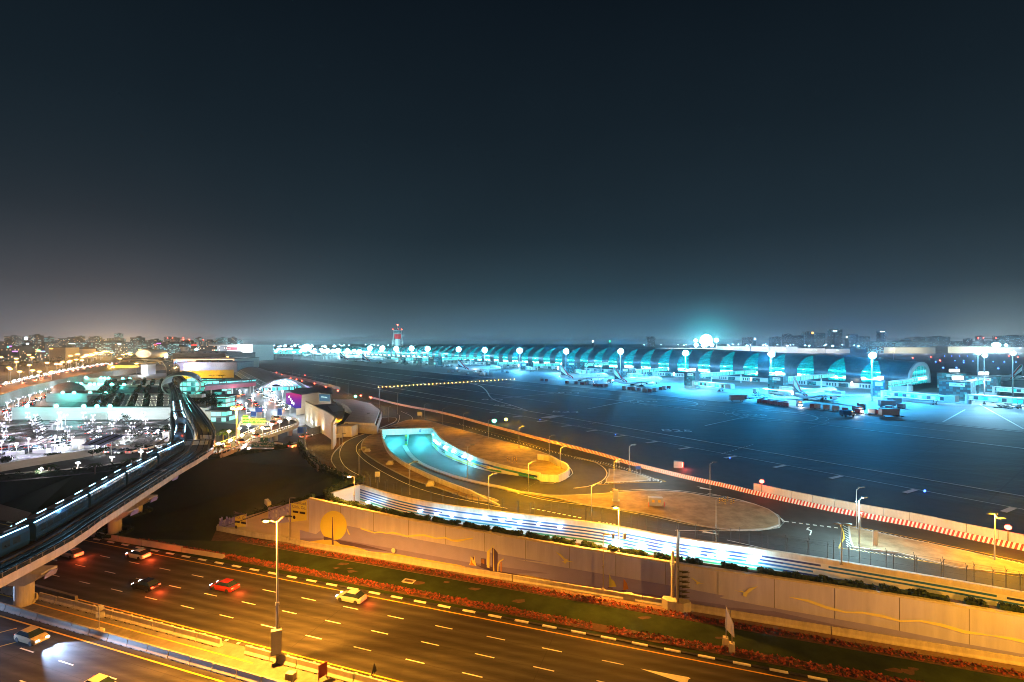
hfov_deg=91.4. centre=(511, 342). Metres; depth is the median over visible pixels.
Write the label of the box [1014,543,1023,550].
striped barrier
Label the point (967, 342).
city building
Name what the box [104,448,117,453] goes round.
car
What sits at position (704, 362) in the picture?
leaf window
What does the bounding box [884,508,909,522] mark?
concrete wall unit
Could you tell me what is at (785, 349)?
cargo building
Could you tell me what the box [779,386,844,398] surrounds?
jet bridge
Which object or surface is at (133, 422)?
shade canopy
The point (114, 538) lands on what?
concrete barrier
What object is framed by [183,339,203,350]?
tower crane
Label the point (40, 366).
park ground
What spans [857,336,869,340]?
city building
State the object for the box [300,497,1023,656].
mural wall
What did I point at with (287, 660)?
jersey barrier
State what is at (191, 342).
city building
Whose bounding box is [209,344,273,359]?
hangar
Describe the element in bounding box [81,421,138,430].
shade canopy
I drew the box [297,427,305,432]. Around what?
road sign
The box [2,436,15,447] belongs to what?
tree
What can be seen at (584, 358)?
leaf window
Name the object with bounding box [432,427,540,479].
ramp wall
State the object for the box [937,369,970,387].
gate house
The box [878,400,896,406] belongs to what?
cargo container
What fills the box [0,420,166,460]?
car park ground
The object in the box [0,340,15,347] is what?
city building
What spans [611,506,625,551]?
street lamp
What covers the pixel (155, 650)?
jersey barrier
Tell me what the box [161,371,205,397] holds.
metro station
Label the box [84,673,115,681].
car
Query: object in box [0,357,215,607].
railway viaduct
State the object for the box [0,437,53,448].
shade canopy
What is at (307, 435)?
car
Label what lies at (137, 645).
jersey barrier
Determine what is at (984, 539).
striped barrier
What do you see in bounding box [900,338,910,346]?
city building
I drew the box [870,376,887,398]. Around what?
gate house
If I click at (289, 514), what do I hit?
street lamp
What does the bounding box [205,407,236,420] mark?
glass pavilion
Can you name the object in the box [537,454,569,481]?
loop wall
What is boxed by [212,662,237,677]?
jersey barrier
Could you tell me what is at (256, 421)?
sign gantry
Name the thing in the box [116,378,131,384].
roof hedge
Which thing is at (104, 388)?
roof hedge
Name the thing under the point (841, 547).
street lamp
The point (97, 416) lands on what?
garage opening
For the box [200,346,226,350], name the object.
office block
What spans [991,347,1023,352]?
cargo building
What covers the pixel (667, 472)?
striped barrier
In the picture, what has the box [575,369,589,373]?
jet bridge
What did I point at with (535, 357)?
leaf window
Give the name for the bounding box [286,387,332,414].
screen building
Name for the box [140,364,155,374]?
white kiosk
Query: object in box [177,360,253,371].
service building
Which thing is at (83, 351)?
city building
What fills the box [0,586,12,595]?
jersey barrier
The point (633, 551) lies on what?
hedge
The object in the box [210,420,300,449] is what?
roundabout
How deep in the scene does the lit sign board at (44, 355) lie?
881.00 m
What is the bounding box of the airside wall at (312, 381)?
[270,371,339,389]
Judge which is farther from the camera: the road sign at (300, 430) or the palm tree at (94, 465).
the road sign at (300, 430)
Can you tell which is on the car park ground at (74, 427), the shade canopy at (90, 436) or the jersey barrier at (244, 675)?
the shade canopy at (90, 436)
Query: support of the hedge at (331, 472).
on the lawn slope
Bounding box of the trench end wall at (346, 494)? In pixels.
[331,484,359,502]
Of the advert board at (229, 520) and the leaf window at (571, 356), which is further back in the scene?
the leaf window at (571, 356)
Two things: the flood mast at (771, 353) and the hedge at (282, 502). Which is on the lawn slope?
the hedge at (282, 502)
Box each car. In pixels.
[0,447,13,453]
[14,625,49,646]
[22,447,34,453]
[32,444,43,448]
[51,441,65,446]
[59,547,83,558]
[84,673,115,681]
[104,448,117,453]
[114,447,129,453]
[125,448,140,453]
[125,548,150,559]
[131,577,160,592]
[141,445,155,449]
[151,430,163,434]
[210,578,239,592]
[222,442,230,447]
[235,438,244,443]
[250,433,259,438]
[288,442,297,447]
[300,433,311,437]
[336,589,366,604]
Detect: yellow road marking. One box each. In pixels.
[0,523,805,681]
[425,418,1021,576]
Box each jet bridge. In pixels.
[526,366,534,371]
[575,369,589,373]
[627,373,647,377]
[692,381,734,390]
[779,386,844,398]
[881,390,958,404]
[965,394,1023,408]
[992,386,1023,394]
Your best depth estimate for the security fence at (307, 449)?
134.59 m
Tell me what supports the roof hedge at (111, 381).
on the parking structure
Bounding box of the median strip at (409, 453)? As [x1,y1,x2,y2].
[403,445,520,493]
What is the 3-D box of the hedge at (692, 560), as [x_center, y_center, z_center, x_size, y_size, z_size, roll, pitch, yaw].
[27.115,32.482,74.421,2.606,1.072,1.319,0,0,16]
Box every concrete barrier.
[91,532,118,541]
[118,536,141,545]
[142,540,182,551]
[181,548,224,558]
[216,526,300,544]
[300,540,367,556]
[367,551,512,580]
[513,575,641,602]
[643,596,729,616]
[731,610,830,633]
[831,626,1023,666]
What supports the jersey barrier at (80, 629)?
on the highway at (518, 653)
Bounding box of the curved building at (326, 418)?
[305,401,343,448]
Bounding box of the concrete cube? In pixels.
[285,670,296,680]
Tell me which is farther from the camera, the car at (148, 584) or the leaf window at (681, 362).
the leaf window at (681, 362)
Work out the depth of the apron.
194.39 m
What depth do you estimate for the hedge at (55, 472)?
127.43 m
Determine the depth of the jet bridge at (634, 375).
447.56 m
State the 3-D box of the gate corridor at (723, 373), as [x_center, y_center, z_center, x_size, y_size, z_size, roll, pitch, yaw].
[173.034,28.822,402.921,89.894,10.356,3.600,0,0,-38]
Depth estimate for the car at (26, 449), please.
152.79 m
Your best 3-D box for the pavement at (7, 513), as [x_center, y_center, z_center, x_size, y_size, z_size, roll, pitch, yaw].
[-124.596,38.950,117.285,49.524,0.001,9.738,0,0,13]
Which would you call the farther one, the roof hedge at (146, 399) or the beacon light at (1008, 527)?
the roof hedge at (146, 399)
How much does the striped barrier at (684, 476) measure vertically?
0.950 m
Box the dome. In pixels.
[50,382,85,392]
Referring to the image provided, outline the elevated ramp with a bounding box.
[207,415,298,458]
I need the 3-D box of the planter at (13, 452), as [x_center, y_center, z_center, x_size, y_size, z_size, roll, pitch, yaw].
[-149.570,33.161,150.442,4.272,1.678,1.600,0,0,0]
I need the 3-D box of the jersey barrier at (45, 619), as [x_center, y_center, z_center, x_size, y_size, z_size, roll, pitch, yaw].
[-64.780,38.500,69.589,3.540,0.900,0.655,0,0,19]
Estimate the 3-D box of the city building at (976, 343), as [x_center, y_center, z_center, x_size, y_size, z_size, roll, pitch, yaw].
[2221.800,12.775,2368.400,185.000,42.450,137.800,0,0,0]
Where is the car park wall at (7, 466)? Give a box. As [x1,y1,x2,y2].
[0,438,163,471]
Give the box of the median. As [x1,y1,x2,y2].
[0,585,342,681]
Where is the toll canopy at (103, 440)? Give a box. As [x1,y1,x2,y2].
[81,434,125,453]
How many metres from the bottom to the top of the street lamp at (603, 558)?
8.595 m
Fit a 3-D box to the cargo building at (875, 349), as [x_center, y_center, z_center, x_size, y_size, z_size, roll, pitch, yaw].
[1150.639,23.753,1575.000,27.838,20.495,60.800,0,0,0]
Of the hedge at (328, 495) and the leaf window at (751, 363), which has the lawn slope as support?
the hedge at (328, 495)
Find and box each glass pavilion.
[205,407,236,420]
[212,394,240,406]
[214,388,230,397]
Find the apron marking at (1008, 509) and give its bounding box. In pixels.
[288,364,1023,512]
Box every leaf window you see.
[441,346,450,357]
[448,346,457,356]
[462,346,471,359]
[469,346,479,360]
[477,347,486,360]
[485,347,494,360]
[494,347,503,361]
[503,347,513,361]
[512,347,523,361]
[522,347,533,362]
[532,347,544,363]
[543,348,554,362]
[555,347,568,364]
[567,348,579,361]
[580,348,592,366]
[594,348,607,366]
[609,348,622,367]
[624,349,637,367]
[641,349,654,368]
[658,349,672,370]
[677,350,691,371]
[698,350,712,372]
[720,351,734,371]
[743,353,758,375]
[769,354,784,375]
[797,355,813,375]
[828,358,845,380]
[861,361,880,381]
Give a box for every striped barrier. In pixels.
[647,466,654,470]
[654,468,662,472]
[662,469,670,474]
[670,471,678,476]
[678,473,686,478]
[686,475,695,480]
[695,477,705,482]
[705,479,715,484]
[715,481,725,486]
[724,484,734,489]
[734,486,744,491]
[744,488,755,494]
[755,491,766,497]
[766,493,778,499]
[778,496,790,502]
[790,498,803,504]
[802,501,816,507]
[816,504,829,510]
[829,506,843,513]
[843,509,858,515]
[858,512,873,519]
[873,515,889,521]
[889,517,905,524]
[905,520,922,528]
[921,523,939,531]
[938,527,956,535]
[956,531,975,539]
[975,535,993,544]
[996,539,1015,548]
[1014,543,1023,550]
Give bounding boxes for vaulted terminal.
[235,367,307,390]
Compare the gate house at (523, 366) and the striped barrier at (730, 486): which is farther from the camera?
the gate house at (523, 366)
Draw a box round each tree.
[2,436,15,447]
[37,464,58,470]
[58,431,76,441]
[84,462,105,473]
[88,449,96,456]
[120,458,138,464]
[196,393,218,405]
[201,397,212,405]
[209,398,218,407]
[209,401,222,406]
[213,445,223,452]
[215,431,229,440]
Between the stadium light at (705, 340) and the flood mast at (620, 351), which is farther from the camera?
the stadium light at (705, 340)
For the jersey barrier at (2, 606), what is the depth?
72.64 m
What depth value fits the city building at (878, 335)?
3604.89 m
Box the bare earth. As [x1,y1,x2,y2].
[335,563,918,674]
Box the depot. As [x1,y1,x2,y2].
[107,364,140,367]
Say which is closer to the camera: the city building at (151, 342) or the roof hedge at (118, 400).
the roof hedge at (118, 400)
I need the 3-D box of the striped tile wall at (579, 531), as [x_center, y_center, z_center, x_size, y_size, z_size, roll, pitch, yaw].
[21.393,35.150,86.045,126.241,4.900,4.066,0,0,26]
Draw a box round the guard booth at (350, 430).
[337,423,357,436]
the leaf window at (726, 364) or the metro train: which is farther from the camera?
the leaf window at (726, 364)
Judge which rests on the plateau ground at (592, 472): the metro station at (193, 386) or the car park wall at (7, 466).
the car park wall at (7, 466)
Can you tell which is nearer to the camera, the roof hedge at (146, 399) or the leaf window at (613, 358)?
the roof hedge at (146, 399)
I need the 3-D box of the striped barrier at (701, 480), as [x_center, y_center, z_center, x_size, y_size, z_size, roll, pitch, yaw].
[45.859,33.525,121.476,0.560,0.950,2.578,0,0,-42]
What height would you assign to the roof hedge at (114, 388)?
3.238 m
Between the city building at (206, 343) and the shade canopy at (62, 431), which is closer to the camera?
the shade canopy at (62, 431)
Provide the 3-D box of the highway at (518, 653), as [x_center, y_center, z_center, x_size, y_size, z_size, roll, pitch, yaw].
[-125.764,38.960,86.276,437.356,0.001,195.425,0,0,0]
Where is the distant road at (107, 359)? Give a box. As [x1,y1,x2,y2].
[55,355,135,371]
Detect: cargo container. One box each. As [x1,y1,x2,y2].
[729,395,743,401]
[814,403,820,408]
[823,404,830,409]
[832,405,838,410]
[868,408,876,413]
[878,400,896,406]
[878,408,899,416]
[884,397,901,403]
[897,403,905,408]
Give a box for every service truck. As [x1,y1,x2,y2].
[796,400,802,406]
[839,410,854,416]
[852,406,862,412]
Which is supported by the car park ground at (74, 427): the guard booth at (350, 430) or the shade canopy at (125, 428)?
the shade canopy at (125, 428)
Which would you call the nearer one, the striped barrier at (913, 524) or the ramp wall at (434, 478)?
the striped barrier at (913, 524)
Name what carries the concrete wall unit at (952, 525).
on the plateau ground at (592, 472)
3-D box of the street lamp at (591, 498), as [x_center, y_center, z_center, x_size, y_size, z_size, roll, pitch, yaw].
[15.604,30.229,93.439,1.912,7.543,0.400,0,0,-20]
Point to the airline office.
(254, 359)
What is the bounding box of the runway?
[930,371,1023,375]
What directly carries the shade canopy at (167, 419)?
on the car park ground at (74, 427)
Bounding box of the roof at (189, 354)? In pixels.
[172,351,254,360]
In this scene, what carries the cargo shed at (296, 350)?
on the apron
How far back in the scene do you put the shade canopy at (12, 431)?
173.67 m
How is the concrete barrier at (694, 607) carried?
on the pavement at (950, 656)
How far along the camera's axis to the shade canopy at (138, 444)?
152.85 m
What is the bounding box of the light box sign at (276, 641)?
[271,627,281,655]
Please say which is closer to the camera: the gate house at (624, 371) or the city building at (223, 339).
the gate house at (624, 371)
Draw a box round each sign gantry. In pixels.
[238,415,271,440]
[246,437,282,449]
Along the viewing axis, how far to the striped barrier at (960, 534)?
86.51 m
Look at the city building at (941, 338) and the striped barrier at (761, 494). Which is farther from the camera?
the city building at (941, 338)
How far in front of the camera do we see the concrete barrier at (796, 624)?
68.65 m
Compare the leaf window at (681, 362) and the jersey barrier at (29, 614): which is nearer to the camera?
the jersey barrier at (29, 614)
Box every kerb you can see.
[6,521,827,681]
[305,417,396,469]
[361,434,498,501]
[391,420,569,474]
[507,490,779,530]
[606,469,650,482]
[848,526,1023,575]
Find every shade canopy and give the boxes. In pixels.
[0,416,39,424]
[0,417,40,422]
[0,419,41,425]
[0,421,42,430]
[0,423,44,434]
[0,426,45,436]
[0,428,47,436]
[0,431,49,438]
[0,434,51,447]
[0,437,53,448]
[41,428,99,440]
[42,426,95,434]
[43,431,102,439]
[74,416,127,427]
[78,417,130,429]
[80,419,134,429]
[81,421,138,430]
[89,423,142,434]
[92,426,146,437]
[92,431,156,439]
[94,428,151,434]
[104,437,167,446]
[113,434,161,446]
[127,417,169,421]
[128,423,169,429]
[130,421,169,426]
[138,425,169,428]
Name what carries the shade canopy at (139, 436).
on the car park ground at (74, 427)
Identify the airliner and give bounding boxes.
[339,353,371,361]
[361,354,396,362]
[457,359,500,371]
[558,365,607,381]
[604,367,661,385]
[762,376,860,400]
[985,365,1023,380]
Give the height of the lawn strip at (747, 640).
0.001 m
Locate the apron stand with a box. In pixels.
[280,356,1023,430]
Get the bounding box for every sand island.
[306,417,395,468]
[362,433,495,500]
[392,420,565,474]
[524,491,777,528]
[607,469,648,481]
[850,527,1023,573]
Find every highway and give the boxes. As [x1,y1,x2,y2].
[0,361,159,393]
[0,521,825,681]
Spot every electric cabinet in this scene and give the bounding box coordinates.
[612,489,619,501]
[648,496,664,506]
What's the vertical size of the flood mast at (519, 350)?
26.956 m
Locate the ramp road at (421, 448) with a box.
[384,434,538,504]
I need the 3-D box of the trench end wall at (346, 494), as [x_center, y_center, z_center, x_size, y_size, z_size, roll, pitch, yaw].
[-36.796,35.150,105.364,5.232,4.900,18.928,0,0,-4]
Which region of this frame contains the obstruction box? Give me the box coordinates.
[674,460,682,467]
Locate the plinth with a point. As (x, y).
(628, 596)
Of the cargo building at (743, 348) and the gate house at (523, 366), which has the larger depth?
the cargo building at (743, 348)
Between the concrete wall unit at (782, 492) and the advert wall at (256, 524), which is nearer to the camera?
the advert wall at (256, 524)
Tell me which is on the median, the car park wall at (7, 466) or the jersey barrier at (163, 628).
the jersey barrier at (163, 628)
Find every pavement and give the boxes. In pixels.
[0,504,30,521]
[249,541,1023,671]
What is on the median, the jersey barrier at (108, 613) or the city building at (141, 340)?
the jersey barrier at (108, 613)
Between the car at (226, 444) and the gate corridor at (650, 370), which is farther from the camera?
the gate corridor at (650, 370)
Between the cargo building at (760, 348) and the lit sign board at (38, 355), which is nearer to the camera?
the lit sign board at (38, 355)
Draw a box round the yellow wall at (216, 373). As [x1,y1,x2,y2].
[183,370,233,378]
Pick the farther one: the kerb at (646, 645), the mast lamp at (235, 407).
the mast lamp at (235, 407)
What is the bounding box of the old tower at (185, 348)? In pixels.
[179,345,190,351]
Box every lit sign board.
[12,351,21,360]
[36,351,40,360]
[41,351,48,360]
[191,345,198,350]
[833,332,835,346]
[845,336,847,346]
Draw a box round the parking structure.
[11,376,210,419]
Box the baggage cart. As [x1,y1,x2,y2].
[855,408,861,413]
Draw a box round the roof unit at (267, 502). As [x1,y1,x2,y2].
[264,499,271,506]
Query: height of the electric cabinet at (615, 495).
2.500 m
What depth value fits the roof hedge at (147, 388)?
301.55 m
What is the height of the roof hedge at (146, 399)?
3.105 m
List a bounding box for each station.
[135,349,166,357]
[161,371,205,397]
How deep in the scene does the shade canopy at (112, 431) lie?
173.68 m
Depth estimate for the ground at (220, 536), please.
99.30 m
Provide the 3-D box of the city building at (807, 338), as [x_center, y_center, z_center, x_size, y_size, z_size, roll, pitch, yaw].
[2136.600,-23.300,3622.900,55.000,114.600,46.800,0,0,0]
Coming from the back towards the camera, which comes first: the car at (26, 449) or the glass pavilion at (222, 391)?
the glass pavilion at (222, 391)
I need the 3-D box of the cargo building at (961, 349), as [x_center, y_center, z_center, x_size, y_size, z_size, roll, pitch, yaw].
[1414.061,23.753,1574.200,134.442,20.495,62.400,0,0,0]
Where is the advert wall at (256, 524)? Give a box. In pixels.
[217,499,308,539]
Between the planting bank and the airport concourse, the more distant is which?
the airport concourse
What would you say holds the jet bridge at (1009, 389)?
on the apron
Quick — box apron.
[259,353,1023,515]
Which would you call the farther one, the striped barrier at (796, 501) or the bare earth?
the striped barrier at (796, 501)
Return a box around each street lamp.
[261,515,291,664]
[288,497,295,539]
[347,475,354,501]
[409,461,417,494]
[467,444,474,477]
[488,473,497,508]
[528,461,535,491]
[591,483,600,520]
[602,533,610,589]
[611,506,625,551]
[832,523,851,564]
[856,486,864,528]
[858,496,867,545]
[986,513,1005,559]
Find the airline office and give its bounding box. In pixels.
[173,357,258,366]
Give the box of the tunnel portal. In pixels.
[378,427,431,444]
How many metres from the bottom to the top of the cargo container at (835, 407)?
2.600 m
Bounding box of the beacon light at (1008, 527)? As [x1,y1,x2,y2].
[1004,525,1011,540]
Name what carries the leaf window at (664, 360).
in the airport concourse
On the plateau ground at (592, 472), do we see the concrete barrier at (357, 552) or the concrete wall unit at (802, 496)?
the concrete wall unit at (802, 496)
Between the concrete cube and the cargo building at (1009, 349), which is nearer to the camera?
the concrete cube
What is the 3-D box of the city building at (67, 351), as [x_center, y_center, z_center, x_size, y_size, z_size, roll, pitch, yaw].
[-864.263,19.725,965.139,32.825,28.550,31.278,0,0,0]
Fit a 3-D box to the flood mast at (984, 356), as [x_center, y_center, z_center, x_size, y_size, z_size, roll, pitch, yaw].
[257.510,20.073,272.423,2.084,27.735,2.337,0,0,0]
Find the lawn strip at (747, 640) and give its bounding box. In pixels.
[89,535,1023,681]
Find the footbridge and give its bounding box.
[204,380,255,398]
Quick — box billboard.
[662,530,690,612]
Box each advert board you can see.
[219,512,246,528]
[268,500,307,523]
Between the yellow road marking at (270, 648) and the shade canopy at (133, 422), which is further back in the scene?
the shade canopy at (133, 422)
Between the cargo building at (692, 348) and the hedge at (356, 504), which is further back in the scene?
the cargo building at (692, 348)
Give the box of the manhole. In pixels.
[402,578,415,583]
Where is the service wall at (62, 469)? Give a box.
[0,462,123,474]
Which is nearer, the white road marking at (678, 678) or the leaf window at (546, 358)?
the white road marking at (678, 678)
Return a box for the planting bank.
[330,500,999,609]
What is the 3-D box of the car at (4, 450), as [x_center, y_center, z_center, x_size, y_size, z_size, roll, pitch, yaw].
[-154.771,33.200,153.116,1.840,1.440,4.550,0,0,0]
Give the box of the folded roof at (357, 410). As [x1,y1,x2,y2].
[333,399,381,433]
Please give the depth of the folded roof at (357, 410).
205.87 m
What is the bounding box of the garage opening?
[84,412,107,419]
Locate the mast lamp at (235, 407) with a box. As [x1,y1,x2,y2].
[230,406,242,446]
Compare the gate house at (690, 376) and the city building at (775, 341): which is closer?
the gate house at (690, 376)
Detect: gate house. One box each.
[398,358,405,363]
[413,358,421,364]
[428,357,441,365]
[486,361,496,365]
[521,363,532,370]
[566,362,584,373]
[621,365,635,377]
[684,368,700,387]
[768,371,787,394]
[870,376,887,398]
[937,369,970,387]
[938,376,975,403]
[964,372,1000,394]
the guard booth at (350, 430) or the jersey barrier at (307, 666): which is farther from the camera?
the guard booth at (350, 430)
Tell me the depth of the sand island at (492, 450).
159.06 m
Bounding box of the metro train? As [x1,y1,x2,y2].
[0,400,186,556]
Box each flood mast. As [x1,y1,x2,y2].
[517,348,521,370]
[618,349,622,374]
[682,350,688,371]
[768,351,774,356]
[868,352,875,401]
[976,351,980,393]
[982,354,986,404]
[1011,352,1015,396]
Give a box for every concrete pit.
[386,460,393,464]
[426,480,434,485]
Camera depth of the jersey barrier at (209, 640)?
64.36 m
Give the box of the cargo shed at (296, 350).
[274,348,304,353]
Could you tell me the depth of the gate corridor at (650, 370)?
482.56 m
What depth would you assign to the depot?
560.00 m
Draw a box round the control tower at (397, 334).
[392,324,402,344]
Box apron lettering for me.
[482,392,766,431]
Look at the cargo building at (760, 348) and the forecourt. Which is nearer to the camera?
the forecourt
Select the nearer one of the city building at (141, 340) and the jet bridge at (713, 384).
the jet bridge at (713, 384)
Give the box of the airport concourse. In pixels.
[305,345,930,390]
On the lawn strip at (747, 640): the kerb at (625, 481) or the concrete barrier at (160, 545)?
the concrete barrier at (160, 545)
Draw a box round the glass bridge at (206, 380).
[201,378,254,389]
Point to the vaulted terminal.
(263, 378)
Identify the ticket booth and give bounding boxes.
[72,438,85,449]
[161,431,170,441]
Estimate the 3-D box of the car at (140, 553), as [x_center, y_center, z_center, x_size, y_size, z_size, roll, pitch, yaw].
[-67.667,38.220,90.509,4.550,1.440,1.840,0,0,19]
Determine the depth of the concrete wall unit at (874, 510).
96.81 m
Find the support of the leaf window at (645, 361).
in the airport concourse
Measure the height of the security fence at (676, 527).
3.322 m
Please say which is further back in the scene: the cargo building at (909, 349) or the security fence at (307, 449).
the cargo building at (909, 349)
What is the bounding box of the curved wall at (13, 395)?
[0,365,165,406]
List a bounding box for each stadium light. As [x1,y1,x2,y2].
[694,335,717,348]
[992,343,1007,352]
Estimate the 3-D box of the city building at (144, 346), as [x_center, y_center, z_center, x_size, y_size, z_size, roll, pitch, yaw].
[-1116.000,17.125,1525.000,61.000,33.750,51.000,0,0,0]
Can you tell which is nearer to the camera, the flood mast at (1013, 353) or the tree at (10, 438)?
the tree at (10, 438)
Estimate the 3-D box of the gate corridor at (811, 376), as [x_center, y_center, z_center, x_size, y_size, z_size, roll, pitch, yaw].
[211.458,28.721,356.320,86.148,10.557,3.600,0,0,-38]
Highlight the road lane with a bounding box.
[0,444,164,463]
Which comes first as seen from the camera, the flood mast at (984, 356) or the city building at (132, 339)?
the flood mast at (984, 356)
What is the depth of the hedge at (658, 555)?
75.58 m
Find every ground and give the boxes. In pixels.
[0,344,1023,590]
[0,353,171,381]
[0,373,165,420]
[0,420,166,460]
[0,434,842,681]
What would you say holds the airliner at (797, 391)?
on the apron stand
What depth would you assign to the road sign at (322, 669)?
57.46 m
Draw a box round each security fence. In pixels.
[302,425,368,483]
[318,383,396,417]
[362,474,1023,590]
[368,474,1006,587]
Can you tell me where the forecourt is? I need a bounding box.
[198,387,304,428]
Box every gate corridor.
[391,357,427,359]
[442,357,480,364]
[497,362,524,364]
[533,363,559,369]
[585,362,608,369]
[636,368,667,373]
[701,370,755,381]
[788,373,834,387]
[888,378,917,396]
[966,379,982,385]
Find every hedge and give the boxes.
[0,461,132,480]
[89,392,107,405]
[94,524,134,538]
[95,384,109,392]
[98,393,115,405]
[103,378,116,384]
[106,384,119,392]
[111,392,123,405]
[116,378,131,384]
[126,506,152,517]
[128,392,137,405]
[134,385,142,392]
[142,384,150,392]
[142,392,150,405]
[157,384,163,392]
[157,391,163,405]
[208,439,352,480]
[228,492,315,517]
[323,475,364,500]
[332,496,387,512]
[387,508,430,520]
[432,516,460,525]
[463,521,490,530]
[491,526,522,535]
[525,531,549,539]
[551,535,575,544]
[580,540,602,548]
[607,544,647,556]
[653,551,682,561]
[685,556,702,564]
[720,561,748,571]
[756,566,875,589]
[878,583,949,601]
[963,596,988,607]
[996,601,1023,612]
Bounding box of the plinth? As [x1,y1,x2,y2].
[623,592,634,601]
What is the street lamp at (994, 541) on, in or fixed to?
on the sand island at (910, 547)
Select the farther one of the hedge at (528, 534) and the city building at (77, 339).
the city building at (77, 339)
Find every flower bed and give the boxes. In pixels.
[139,538,924,681]
[234,536,1023,679]
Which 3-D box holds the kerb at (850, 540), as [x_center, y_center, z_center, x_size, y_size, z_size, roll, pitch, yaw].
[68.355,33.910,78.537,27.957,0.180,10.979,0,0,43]
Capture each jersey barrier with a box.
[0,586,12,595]
[0,602,5,610]
[4,604,22,615]
[20,608,37,620]
[36,613,55,624]
[38,592,56,603]
[52,618,72,630]
[55,596,74,608]
[70,623,90,635]
[73,601,93,613]
[88,628,108,640]
[92,606,112,618]
[107,633,128,646]
[111,611,132,623]
[126,638,148,652]
[131,616,153,629]
[146,644,169,658]
[152,621,175,635]
[167,650,190,664]
[173,627,197,641]
[189,656,213,670]
[196,633,222,647]
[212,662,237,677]
[236,669,261,681]
[244,645,270,660]
[261,676,283,681]
[269,654,297,667]
[296,658,319,674]
[325,666,353,681]
[353,673,384,681]
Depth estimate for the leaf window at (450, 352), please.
835.46 m
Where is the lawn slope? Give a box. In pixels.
[0,448,356,540]
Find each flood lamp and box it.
[612,542,622,546]
[636,544,646,549]
[662,547,672,552]
[688,549,699,555]
[718,553,728,558]
[747,556,758,562]
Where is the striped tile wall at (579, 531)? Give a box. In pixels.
[360,484,1023,607]
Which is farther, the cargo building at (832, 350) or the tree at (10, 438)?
the cargo building at (832, 350)
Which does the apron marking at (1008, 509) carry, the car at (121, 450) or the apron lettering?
the apron lettering
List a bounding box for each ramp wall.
[381,430,499,505]
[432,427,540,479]
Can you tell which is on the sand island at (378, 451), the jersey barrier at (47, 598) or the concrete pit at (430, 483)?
the concrete pit at (430, 483)
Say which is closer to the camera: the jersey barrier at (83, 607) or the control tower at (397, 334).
the jersey barrier at (83, 607)
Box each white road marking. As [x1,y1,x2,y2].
[20,555,689,681]
[340,411,1021,563]
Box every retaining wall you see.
[304,434,318,470]
[307,408,343,434]
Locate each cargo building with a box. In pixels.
[669,348,715,348]
[717,346,749,350]
[750,346,768,351]
[769,346,797,352]
[797,348,824,352]
[825,348,849,352]
[866,346,888,352]
[884,347,934,352]
[932,346,991,352]
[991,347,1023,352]
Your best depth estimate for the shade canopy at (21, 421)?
194.19 m
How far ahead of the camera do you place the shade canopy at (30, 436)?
164.08 m
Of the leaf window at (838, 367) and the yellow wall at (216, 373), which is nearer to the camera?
the leaf window at (838, 367)
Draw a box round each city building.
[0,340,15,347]
[0,346,36,360]
[4,335,21,340]
[11,339,24,345]
[11,344,37,348]
[28,334,43,343]
[31,342,57,351]
[44,336,53,341]
[48,345,78,359]
[58,337,74,346]
[70,337,82,342]
[75,341,132,355]
[79,347,95,357]
[88,336,101,341]
[107,337,123,340]
[114,333,122,337]
[115,341,127,356]
[130,336,144,352]
[133,342,149,352]
[134,338,143,352]
[149,339,161,348]
[152,342,186,354]
[162,341,198,350]
[199,339,217,350]
[216,337,226,343]
[228,336,236,343]
[646,336,654,346]
[742,337,752,345]
[769,336,780,345]
[782,333,790,345]
[791,335,803,346]
[801,331,812,346]
[813,333,824,346]
[827,329,842,346]
[846,334,857,346]
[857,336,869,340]
[857,341,944,348]
[876,330,885,340]
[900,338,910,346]
[909,337,924,346]
[920,336,949,346]
[950,340,1014,346]
[963,338,971,345]
[975,336,983,345]
[992,335,1023,346]
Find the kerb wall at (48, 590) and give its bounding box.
[6,584,77,600]
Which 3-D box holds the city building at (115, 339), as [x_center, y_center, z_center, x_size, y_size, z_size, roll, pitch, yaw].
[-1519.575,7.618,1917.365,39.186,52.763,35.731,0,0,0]
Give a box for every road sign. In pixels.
[96,605,104,630]
[255,407,261,417]
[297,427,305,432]
[318,661,326,681]
[371,663,376,677]
[723,606,734,653]
[873,531,877,546]
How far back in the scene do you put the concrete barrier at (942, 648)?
63.15 m
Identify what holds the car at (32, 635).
on the highway at (518, 653)
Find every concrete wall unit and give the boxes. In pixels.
[754,483,771,493]
[772,487,791,497]
[792,491,812,502]
[813,495,834,506]
[835,499,857,512]
[858,503,882,517]
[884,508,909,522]
[910,512,936,527]
[937,518,966,534]
[967,524,997,540]
[998,530,1023,547]
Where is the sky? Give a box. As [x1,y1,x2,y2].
[0,0,1023,343]

